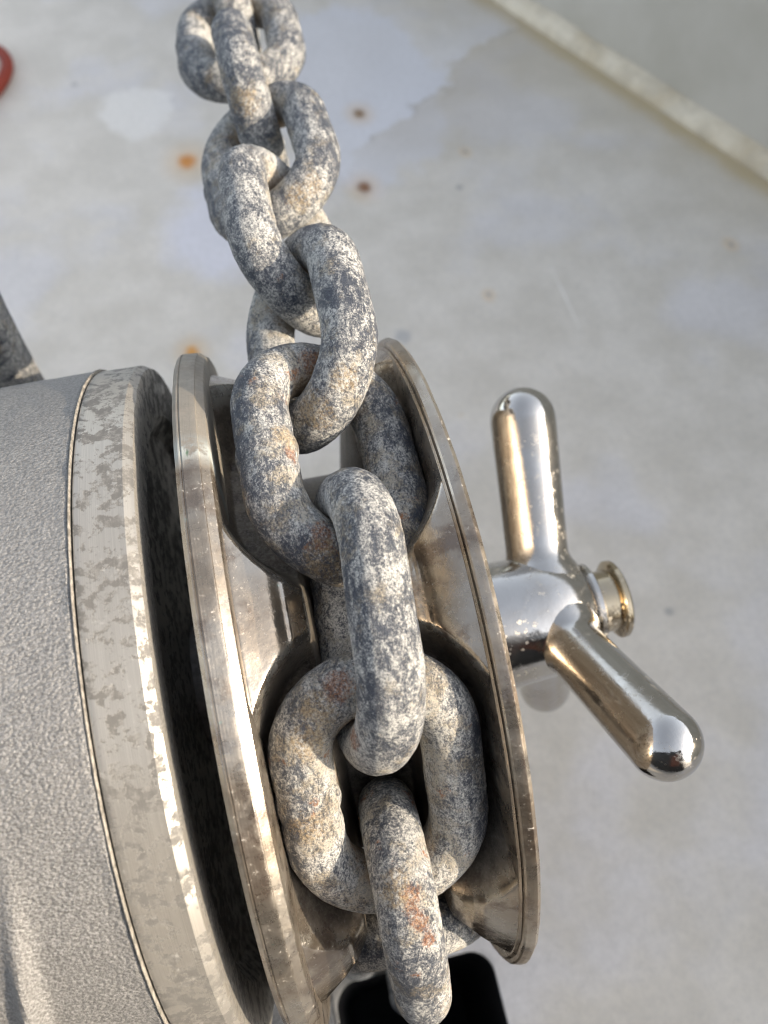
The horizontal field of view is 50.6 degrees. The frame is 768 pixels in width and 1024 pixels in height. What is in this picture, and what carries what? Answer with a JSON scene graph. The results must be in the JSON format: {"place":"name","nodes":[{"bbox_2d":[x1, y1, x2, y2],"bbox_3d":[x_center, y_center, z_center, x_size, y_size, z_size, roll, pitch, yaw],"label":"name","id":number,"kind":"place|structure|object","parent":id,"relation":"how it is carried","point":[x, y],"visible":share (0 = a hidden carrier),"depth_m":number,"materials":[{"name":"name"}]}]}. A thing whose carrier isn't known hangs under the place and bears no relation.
{"place":"outdoors","nodes":[
{"label":"outdoors","id":0,"kind":"place"},
{"bbox_2d":[0,45,13,95],"bbox_3d":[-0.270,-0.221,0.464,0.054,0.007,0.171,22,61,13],"label":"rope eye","id":1,"kind":"object","parent":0,"point":[6,67],"visible":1,"depth_m":0.49,"materials":[{"name":"red"}]},
{"bbox_2d":[0,0,767,1023],"bbox_3d":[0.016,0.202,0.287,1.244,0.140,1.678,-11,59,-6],"label":"deck","id":2,"kind":"structure","parent":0,"point":[512,202],"depth_m":0.39,"materials":[{"name":"paint"}]},
{"bbox_2d":[0,293,704,1023],"bbox_3d":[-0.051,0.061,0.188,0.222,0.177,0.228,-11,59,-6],"label":"anchor windlass","id":3,"kind":"object","parent":2,"relation":"on","point":[160,657],"visible":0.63,"depth_m":0.12,"materials":[{"name":"metal"}]},
{"bbox_2d":[175,0,488,1023],"bbox_3d":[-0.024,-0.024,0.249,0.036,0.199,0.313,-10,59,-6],"label":"anchor chain","id":4,"kind":"object","parent":3,"relation":"on","point":[377,692],"visible":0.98,"depth_m":0.13,"materials":[{"name":"grey metal"}]},
{"bbox_2d":[354,974,467,1023],"bbox_3d":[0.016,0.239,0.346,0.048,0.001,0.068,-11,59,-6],"label":"deck pipe floor","id":5,"kind":"structure","parent":2,"relation":"attached to","point":[373,1007],"depth_m":0.36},
{"bbox_2d":[492,0,767,180],"bbox_3d":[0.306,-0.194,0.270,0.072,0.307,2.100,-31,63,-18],"label":"bulwark","id":6,"kind":"object","parent":2,"relation":"on","point":[699,68],"visible":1,"depth_m":0.46,"materials":[{"name":"paint"}]}
]}

